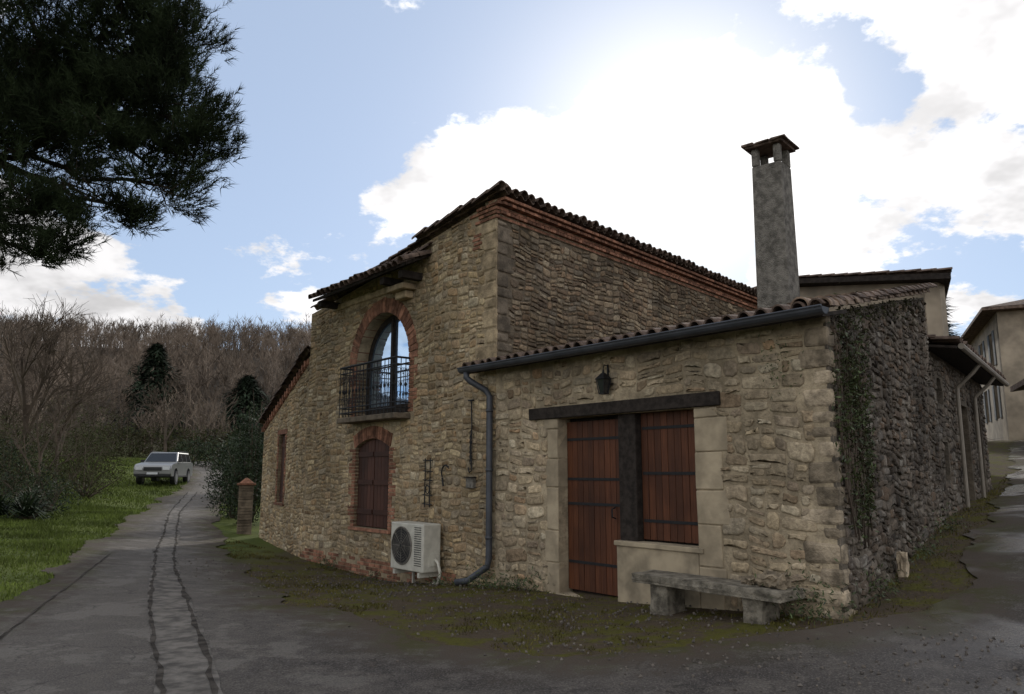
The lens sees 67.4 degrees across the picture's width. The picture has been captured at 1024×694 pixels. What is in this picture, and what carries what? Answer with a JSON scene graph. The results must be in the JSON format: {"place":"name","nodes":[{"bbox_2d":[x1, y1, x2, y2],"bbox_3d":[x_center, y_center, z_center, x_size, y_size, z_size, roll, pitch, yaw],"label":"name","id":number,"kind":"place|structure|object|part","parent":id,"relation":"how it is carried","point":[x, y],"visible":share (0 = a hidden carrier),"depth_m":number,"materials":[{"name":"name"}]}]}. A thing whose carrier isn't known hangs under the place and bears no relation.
{"place":"outdoors","nodes":[
{"label":"outdoors","id":0,"kind":"place"},
{"bbox_2d":[0,455,259,601],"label":"grass","id":1,"kind":"structure","parent":0,"point":[102,512],"depth_m":19.09,"materials":[{"name":"green plant"}]},
{"bbox_2d":[259,357,309,557],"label":"wing wall","id":2,"kind":"structure","parent":0,"point":[280,455],"depth_m":18.26,"materials":[{"name":"brown stone"}]},
{"bbox_2d":[259,365,309,556],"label":"wing stones","id":3,"kind":"object","parent":2,"relation":"attached to","point":[264,514],"visible":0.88,"depth_m":18.07,"materials":[{"name":"beige stone"}]},
{"bbox_2d":[261,359,308,431],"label":"wing brick verge","id":4,"kind":"structure","parent":2,"relation":"attached to","point":[285,396],"depth_m":18.79,"materials":[{"name":"brown brick"}]},
{"bbox_2d":[0,344,1021,656],"bbox_3d":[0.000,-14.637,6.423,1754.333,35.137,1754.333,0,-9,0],"label":"ground","id":5,"kind":"structure","parent":0,"point":[436,628],"depth_m":9.29,"materials":[{"name":"green plant"}]},
{"bbox_2d":[0,350,56,478],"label":"bare tree","id":6,"kind":"object","parent":5,"relation":"on","point":[13,391],"visible":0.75,"depth_m":32.99,"materials":[{"name":"brown plant"}]},
{"bbox_2d":[0,489,57,520],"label":"yucca plant","id":7,"kind":"object","parent":5,"relation":"on","point":[23,510],"visible":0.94,"depth_m":19.66,"materials":[{"name":"green plant"}]},
{"bbox_2d":[0,420,90,520],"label":"evergreen shrub","id":8,"kind":"object","parent":5,"relation":"on","point":[43,492],"visible":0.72,"depth_m":23.18,"materials":[{"name":"green plant"}]},
{"bbox_2d":[0,291,109,491],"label":"bare tree","id":9,"kind":"object","parent":5,"relation":"on","point":[46,368],"visible":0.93,"depth_m":29.48,"materials":[{"name":"brown plant"}]},
{"bbox_2d":[1,390,119,491],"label":"bare tree","id":10,"kind":"object","parent":5,"relation":"on","point":[57,421],"visible":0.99,"depth_m":25.07,"materials":[{"name":"brown plant"}]},
{"bbox_2d":[0,345,121,494],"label":"bare tree","id":11,"kind":"object","parent":5,"relation":"on","point":[78,402],"visible":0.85,"depth_m":28.98,"materials":[{"name":"brown plant"}]},
{"bbox_2d":[0,398,130,505],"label":"dry shrub","id":12,"kind":"object","parent":5,"relation":"on","point":[64,468],"visible":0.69,"depth_m":28.36,"materials":[{"name":"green plant"}]},
{"bbox_2d":[0,386,136,486],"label":"dry shrub","id":13,"kind":"object","parent":5,"relation":"on","point":[83,439],"visible":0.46,"depth_m":38.48,"materials":[{"name":"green plant"}]},
{"bbox_2d":[28,322,129,454],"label":"bare tree","id":14,"kind":"object","parent":5,"relation":"on","point":[76,366],"visible":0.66,"depth_m":52.44,"materials":[{"name":"brown plant"}]},
{"bbox_2d":[0,0,252,277],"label":"pine tree","id":15,"kind":"object","parent":5,"relation":"on","point":[66,90],"visible":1,"depth_m":11.41,"materials":[{"name":"green plant"}]},
{"bbox_2d":[96,342,200,437],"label":"conifer tree","id":16,"kind":"object","parent":5,"relation":"on","point":[155,353],"visible":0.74,"depth_m":77.75,"materials":[{"name":"green plant"}]},
{"bbox_2d":[0,303,310,452],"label":"distant woodland","id":17,"kind":"object","parent":5,"relation":"on","point":[294,338],"visible":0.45,"depth_m":109.45,"materials":[{"name":"brown plant"}]},
{"bbox_2d":[133,451,192,484],"bbox_3d":[-18.296,6.351,40.481,2.040,1.725,4.650,2,-9,-10],"label":"parked car","id":18,"kind":"object","parent":5,"relation":"on","point":[157,465],"visible":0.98,"depth_m":39.45,"materials":[{"name":"silver metal"}]},
{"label":"windows","id":19,"kind":"part","parent":18,"relation":"part of","materials":[{"name":"grey glass"}]},
{"bbox_2d":[69,420,258,460],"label":"hedge","id":20,"kind":"object","parent":5,"relation":"on","point":[136,450],"visible":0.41,"depth_m":58.71,"materials":[{"name":"green plant"}]},
{"bbox_2d":[133,372,202,451],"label":"bare tree","id":21,"kind":"object","parent":5,"relation":"on","point":[166,437],"visible":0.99,"depth_m":55.95,"materials":[{"name":"brown plant"}]},
{"bbox_2d":[172,433,243,466],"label":"hedge","id":22,"kind":"object","parent":5,"relation":"on","point":[199,452],"visible":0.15,"depth_m":51.42,"materials":[{"name":"green plant"}]},
{"bbox_2d":[200,402,263,525],"bbox_3d":[-8.507,3.586,23.954,2.170,3.886,3.810,4,-10,-25],"label":"evergreen shrub","id":23,"kind":"object","parent":5,"relation":"on","point":[238,468],"visible":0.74,"depth_m":23.56,"materials":[{"name":"green plant"}]},
{"bbox_2d":[195,373,270,444],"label":"conifer tree","id":24,"kind":"object","parent":5,"relation":"on","point":[246,386],"visible":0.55,"depth_m":74.14,"materials":[{"name":"green plant"}]},
{"bbox_2d":[205,391,269,498],"bbox_3d":[-11.632,4.255,34.891,3.735,5.382,9.813,2,-10,-15],"label":"evergreen shrub","id":25,"kind":"object","parent":5,"relation":"on","point":[233,435],"visible":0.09,"depth_m":32.71,"materials":[{"name":"green plant"}]},
{"bbox_2d":[236,485,253,534],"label":"pillar bricks","id":26,"kind":"object","parent":5,"relation":"on","point":[245,508],"visible":0.98,"depth_m":20.99,"materials":[{"name":"brick"}]},
{"bbox_2d":[237,478,255,484],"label":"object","id":27,"kind":"structure","parent":26,"relation":"on","point":[246,481],"depth_m":21.10,"materials":[{"name":"brick"}]},
{"bbox_2d":[300,548,455,583],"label":"brick plinth","id":28,"kind":"structure","parent":5,"relation":"on","point":[375,565],"depth_m":14.33,"materials":[{"name":"brown brick"}]},
{"bbox_2d":[301,199,497,584],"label":"gable wall","id":29,"kind":"structure","parent":5,"relation":"on","point":[366,343],"depth_m":13.53,"materials":[{"name":"beige stone"}]},
{"bbox_2d":[279,436,389,527],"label":"window shutters","id":30,"kind":"object","parent":29,"relation":"attached to","point":[373,488],"depth_m":14.61,"materials":[{"name":"brown wood"}]},
{"bbox_2d":[308,241,432,298],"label":"canopy tiles","id":31,"kind":"object","parent":29,"relation":"attached to","point":[409,255],"visible":0.9,"depth_m":14.23,"materials":[{"name":"brown tile"}]},
{"bbox_2d":[313,254,429,309],"bbox_3d":[-2.755,-1.245,15.019,0.700,0.460,3.700,8,-12,-39],"label":"canopy timber","id":32,"kind":"object","parent":29,"relation":"attached to","point":[406,275],"visible":0.71,"depth_m":14.20,"materials":[{"name":"brown wood"}]},
{"bbox_2d":[337,412,410,423],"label":"balcony slab","id":33,"kind":"structure","parent":29,"relation":"attached to","point":[376,418],"depth_m":14.12,"materials":[{"name":"beige stone"}]},
{"bbox_2d":[338,356,409,417],"bbox_3d":[-2.631,0.792,14.516,0.326,0.999,2.259,8,-12,-39],"label":"balcony railing","id":34,"kind":"object","parent":29,"relation":"attached to","point":[344,391],"visible":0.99,"depth_m":14.29,"materials":[{"name":"black metal"}]},
{"bbox_2d":[332,282,415,311],"bbox_3d":[-2.888,-0.903,15.127,0.300,0.380,3.280,8,-12,-39],"label":"stone corbel","id":35,"kind":"object","parent":29,"relation":"attached to","point":[402,291],"visible":0.9,"depth_m":14.18,"materials":[{"name":"beige stone"}]},
{"bbox_2d":[347,297,417,533],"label":"brick surrounds","id":36,"kind":"object","parent":29,"relation":"attached to","point":[399,310],"visible":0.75,"depth_m":14.61,"materials":[{"name":"brown brick"}]},
{"bbox_2d":[366,315,408,414],"bbox_3d":[-2.296,0.343,14.843,0.090,1.950,1.980,8,-12,-39],"label":"arched window frame","id":37,"kind":"object","parent":29,"relation":"attached to","point":[393,319],"visible":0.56,"depth_m":14.93,"materials":[{"name":"black metal"}]},
{"bbox_2d":[370,320,409,407],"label":"arched window panes","id":38,"kind":"object","parent":37,"relation":"in","point":[382,349],"visible":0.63,"depth_m":15.00,"materials":[{"name":"clear glass"}]},
{"bbox_2d":[302,219,496,584],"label":"gable stones","id":39,"kind":"object","parent":29,"relation":"attached to","point":[453,315],"visible":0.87,"depth_m":13.34,"materials":[{"name":"beige stone"}]},
{"bbox_2d":[422,458,432,507],"bbox_3d":[-1.427,2.295,12.981,0.025,0.820,0.281,8,-12,-39],"label":"iron fire crane","id":40,"kind":"object","parent":29,"relation":"attached to","point":[429,480],"visible":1,"depth_m":12.97,"materials":[{"name":"black metal"}]},
{"bbox_2d":[441,464,448,485],"bbox_3d":[-1.102,2.110,12.616,0.032,0.355,0.220,8,-12,-39],"label":"iron sickle","id":41,"kind":"object","parent":29,"relation":"attached to","point":[443,466],"visible":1,"depth_m":12.65,"materials":[{"name":"black metal"}]},
{"bbox_2d":[464,477,475,487],"bbox_3d":[-0.652,2.124,12.054,0.100,0.180,0.220,8,-12,-39],"label":"wall letter box","id":42,"kind":"object","parent":29,"relation":"attached to","point":[470,482],"visible":1,"depth_m":12.00,"materials":[{"name":"grey metal"}]},
{"bbox_2d":[468,399,474,472],"bbox_3d":[-0.656,1.412,12.165,0.049,1.162,0.140,8,-12,-41],"label":"iron pot hanger","id":43,"kind":"object","parent":29,"relation":"attached to","point":[470,447],"visible":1,"depth_m":12.15,"materials":[{"name":"black metal"}]},
{"bbox_2d":[454,372,492,585],"bbox_3d":[-0.598,1.991,11.705,0.631,3.229,0.199,-4,-10,24],"label":"downpipe","id":44,"kind":"object","parent":29,"relation":"attached to","point":[468,379],"visible":0.98,"depth_m":11.60,"materials":[{"name":"grey metal"}]},
{"bbox_2d":[475,220,497,359],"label":"corner quoins","id":45,"kind":"object","parent":29,"relation":"attached to","point":[489,290],"visible":0.98,"depth_m":12.25,"materials":[{"name":"stone"}]},
{"bbox_2d":[497,220,513,355],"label":"side quoins","id":46,"kind":"object","parent":29,"relation":"attached to","point":[505,264],"visible":0.94,"depth_m":12.24,"materials":[{"name":"stone"}]},
{"bbox_2d":[391,521,441,584],"bbox_3d":[-1.530,3.435,12.642,0.447,1.060,1.165,8,-12,-39],"label":"air conditioner","id":47,"kind":"object","parent":5,"relation":"on","point":[415,546],"visible":0.98,"depth_m":12.43,"materials":[{"name":"white metal"}]},
{"bbox_2d":[167,558,1023,693],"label":"loose gravel","id":48,"kind":"structure","parent":5,"relation":"on","point":[906,664],"depth_m":7.54,"materials":[{"name":"grey gravel"}]},
{"bbox_2d":[495,214,748,441],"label":"side wall","id":49,"kind":"structure","parent":5,"relation":"on","point":[510,251],"depth_m":13.67,"materials":[{"name":"brown stone"}]},
{"bbox_2d":[470,196,757,310],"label":"brick cornice","id":50,"kind":"structure","parent":49,"relation":"attached to","point":[542,216],"depth_m":14.42,"materials":[{"name":"brown brick"}]},
{"bbox_2d":[411,180,756,293],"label":"cornice tiles","id":51,"kind":"object","parent":50,"relation":"on","point":[498,185],"visible":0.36,"depth_m":13.70,"materials":[{"name":"brown tile"}]},
{"bbox_2d":[485,202,755,310],"bbox_3d":[3.369,-1.542,16.671,0.320,0.345,11.240,-8,-12,40],"label":"cornice mortar","id":52,"kind":"object","parent":50,"relation":"attached to","point":[486,203],"visible":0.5,"depth_m":14.66,"materials":[{"name":"concrete"}]},
{"bbox_2d":[508,224,746,352],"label":"side stones","id":53,"kind":"object","parent":49,"relation":"attached to","point":[517,295],"visible":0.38,"depth_m":13.89,"materials":[{"name":"brown stone"}]},
{"bbox_2d":[529,391,720,596],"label":"oak lintel and post","id":54,"kind":"structure","parent":5,"relation":"on","point":[630,482],"depth_m":9.70,"materials":[{"name":"wood"}]},
{"bbox_2d":[549,540,703,607],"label":"sill and apron","id":55,"kind":"structure","parent":5,"relation":"on","point":[636,556],"depth_m":9.22,"materials":[{"name":"beige stone"}]},
{"bbox_2d":[312,495,966,625],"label":"wall base weeds","id":56,"kind":"object","parent":5,"relation":"on","point":[517,582],"depth_m":9.67,"materials":[{"name":"green plant"}]},
{"bbox_2d":[631,570,805,624],"bbox_3d":[2.119,2.746,8.091,0.454,0.582,1.886,8,-12,-39],"label":"stone bench","id":57,"kind":"object","parent":5,"relation":"on","point":[667,590],"visible":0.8,"depth_m":7.96,"materials":[{"name":"grey stone"}]},
{"bbox_2d":[740,569,792,589],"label":"garden stones","id":58,"kind":"object","parent":57,"relation":"on","point":[769,578],"visible":0.98,"depth_m":7.57,"materials":[{"name":"beige stone"}]},
{"bbox_2d":[800,282,948,335],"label":"plaster walls","id":59,"kind":"structure","parent":5,"relation":"on","point":[936,312],"depth_m":17.63,"materials":[{"name":"beige paint"}]},
{"bbox_2d":[799,273,950,298],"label":"house eave boards","id":60,"kind":"object","parent":59,"relation":"on","point":[944,279],"visible":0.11,"depth_m":18.23,"materials":[{"name":"brown wood"}]},
{"bbox_2d":[823,297,942,612],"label":"annex side wall","id":61,"kind":"structure","parent":5,"relation":"on","point":[842,541],"depth_m":9.35,"materials":[{"name":"stone"}]},
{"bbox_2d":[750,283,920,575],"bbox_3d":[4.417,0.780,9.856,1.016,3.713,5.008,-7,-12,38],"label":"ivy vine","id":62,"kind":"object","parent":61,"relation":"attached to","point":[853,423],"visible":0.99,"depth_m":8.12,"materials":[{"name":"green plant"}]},
{"bbox_2d":[830,300,944,609],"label":"annex side stones","id":63,"kind":"object","parent":61,"relation":"attached to","point":[914,476],"visible":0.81,"depth_m":9.81,"materials":[{"name":"grey stone"}]},
{"bbox_2d":[896,551,909,576],"bbox_3d":[4.584,2.592,9.005,0.122,0.381,0.126,-8,-12,39],"label":"boundary stone","id":64,"kind":"object","parent":5,"relation":"on","point":[902,561],"visible":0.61,"depth_m":8.98,"materials":[{"name":"beige stone"}]},
{"bbox_2d":[927,334,1009,517],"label":"stone outbuilding","id":65,"kind":"structure","parent":5,"relation":"on","point":[962,372],"depth_m":14.20,"materials":[{"name":"grey stone"}]},
{"bbox_2d":[946,289,998,439],"bbox_3d":[18.806,1.057,34.176,4.734,7.877,4.807,0,-9,0],"label":"conifer tree","id":66,"kind":"object","parent":5,"relation":"on","point":[951,333],"depth_m":34.07,"materials":[{"name":"green plant"}]},
{"bbox_2d":[969,310,1023,440],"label":"village house walls","id":67,"kind":"structure","parent":5,"relation":"on","point":[1007,327],"depth_m":32.33,"materials":[{"name":"beige paint"}]},
{"bbox_2d":[978,330,1001,422],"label":"village house shutters","id":68,"kind":"object","parent":67,"relation":"attached to","point":[998,388],"visible":0.51,"depth_m":34.75,"materials":[{"name":"grey wood"}]},
{"bbox_2d":[961,299,1023,343],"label":"village house roof","id":69,"kind":"structure","parent":67,"relation":"on","point":[981,319],"depth_m":33.44,"materials":[{"name":"brown tile"}]},
{"bbox_2d":[1010,379,1023,391],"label":"roadside shed","id":70,"kind":"structure","parent":5,"relation":"on","point":[1019,386],"depth_m":28.71,"materials":[{"name":"ceramic"}]},
{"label":"rear walls","id":71,"kind":"object","parent":5,"relation":"on","visible":0},
{"bbox_2d":[310,188,756,310],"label":"roof tiles","id":72,"kind":"object","parent":71,"relation":"on","point":[423,240],"visible":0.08,"depth_m":14.13,"materials":[{"name":"ceramic"}]},
{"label":"wing","id":73,"kind":"object","parent":5,"relation":"on","visible":0},
{"bbox_2d":[273,429,287,505],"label":"narrow window bricks","id":74,"kind":"object","parent":73,"relation":"attached to","point":[282,431],"visible":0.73,"depth_m":18.98,"materials":[{"name":"brown brick"}]},
{"bbox_2d":[256,345,310,425],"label":"wing roof tiles","id":75,"kind":"object","parent":73,"relation":"on","point":[308,355],"visible":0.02,"depth_m":18.30,"materials":[{"name":"ceramic"}]},
{"bbox_2d":[0,440,1023,693],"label":"road","id":76,"kind":"structure","parent":0,"point":[126,608],"depth_m":6.77,"materials":[{"name":"grey asphalt"}]},
{"bbox_2d":[0,0,1023,349],"label":"sky","id":77,"kind":"structure","parent":0,"point":[369,122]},
{"bbox_2d":[495,322,843,615],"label":"annex wall","id":78,"kind":"structure","parent":0,"point":[631,392],"depth_m":8.57,"materials":[{"name":"beige stone"}]},
{"bbox_2d":[595,364,613,394],"bbox_3d":[1.203,0.418,9.980,0.208,0.395,0.180,8,-12,-39],"label":"wall lantern","id":79,"kind":"object","parent":78,"relation":"attached to","point":[603,379],"depth_m":9.93,"materials":[{"name":"metal"}]},
{"bbox_2d":[567,409,698,595],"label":"door boards","id":80,"kind":"object","parent":78,"relation":"attached to","point":[593,533],"depth_m":9.96,"materials":[{"name":"brown wood"}]},
{"bbox_2d":[567,424,697,567],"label":"strap hinges","id":81,"kind":"object","parent":80,"relation":"attached to","point":[644,473],"visible":0.77,"depth_m":9.90,"materials":[{"name":"metal"}]},
{"bbox_2d":[544,407,729,609],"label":"door jamb stones","id":82,"kind":"object","parent":78,"relation":"attached to","point":[711,434],"depth_m":8.74,"materials":[{"name":"beige stone"}]},
{"bbox_2d":[495,330,821,617],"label":"annex stones","id":83,"kind":"object","parent":78,"relation":"attached to","point":[801,452],"visible":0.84,"depth_m":8.56,"materials":[{"name":"beige stone"}]},
{"bbox_2d":[470,309,846,373],"bbox_3d":[1.390,0.017,10.050,0.500,0.140,5.930,8,-12,-39],"label":"annex eave board","id":84,"kind":"object","parent":78,"relation":"attached to","point":[830,313],"visible":0.5,"depth_m":8.84,"materials":[{"name":"brown wood"}]},
{"bbox_2d":[462,282,937,366],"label":"annex roof tiles","id":85,"kind":"object","parent":78,"relation":"on","point":[860,295],"visible":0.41,"depth_m":9.35,"materials":[{"name":"tile"}]},
{"bbox_2d":[457,304,828,373],"bbox_3d":[1.121,0.007,9.768,0.162,0.090,6.040,8,-12,-39],"label":"eave gutter","id":86,"kind":"object","parent":85,"relation":"attached to","point":[790,314],"visible":0.97,"depth_m":8.91,"materials":[{"name":"grey metal"}]},
{"bbox_2d":[751,143,799,307],"bbox_3d":[4.000,-1.508,11.641,0.500,3.100,0.500,-8,-12,40],"label":"chimney shaft","id":87,"kind":"object","parent":85,"relation":"on","point":[777,277],"visible":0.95,"depth_m":11.50,"materials":[{"name":"grey concrete"}]},
{"bbox_2d":[741,134,798,158],"bbox_3d":[4.000,-3.129,11.908,0.684,0.201,0.690,-8,-12,40],"label":"chimney cap","id":88,"kind":"object","parent":87,"relation":"on","point":[764,147],"visible":0.71,"depth_m":11.76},
{"bbox_2d":[790,288,929,306],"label":"verge tiles","id":89,"kind":"object","parent":85,"relation":"on","point":[836,302],"visible":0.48,"depth_m":8.46,"materials":[{"name":"ceramic"}]},
{"bbox_2d":[792,316,854,619],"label":"annex corner quoins","id":90,"kind":"object","parent":78,"relation":"attached to","point":[822,472],"visible":0.57,"depth_m":7.66,"materials":[{"name":"beige stone"}]},
{"bbox_2d":[799,267,952,277],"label":"house tiles","id":91,"kind":"object","parent":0,"point":[919,271],"visible":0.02,"depth_m":18.07,"materials":[{"name":"tile"}]}
]}

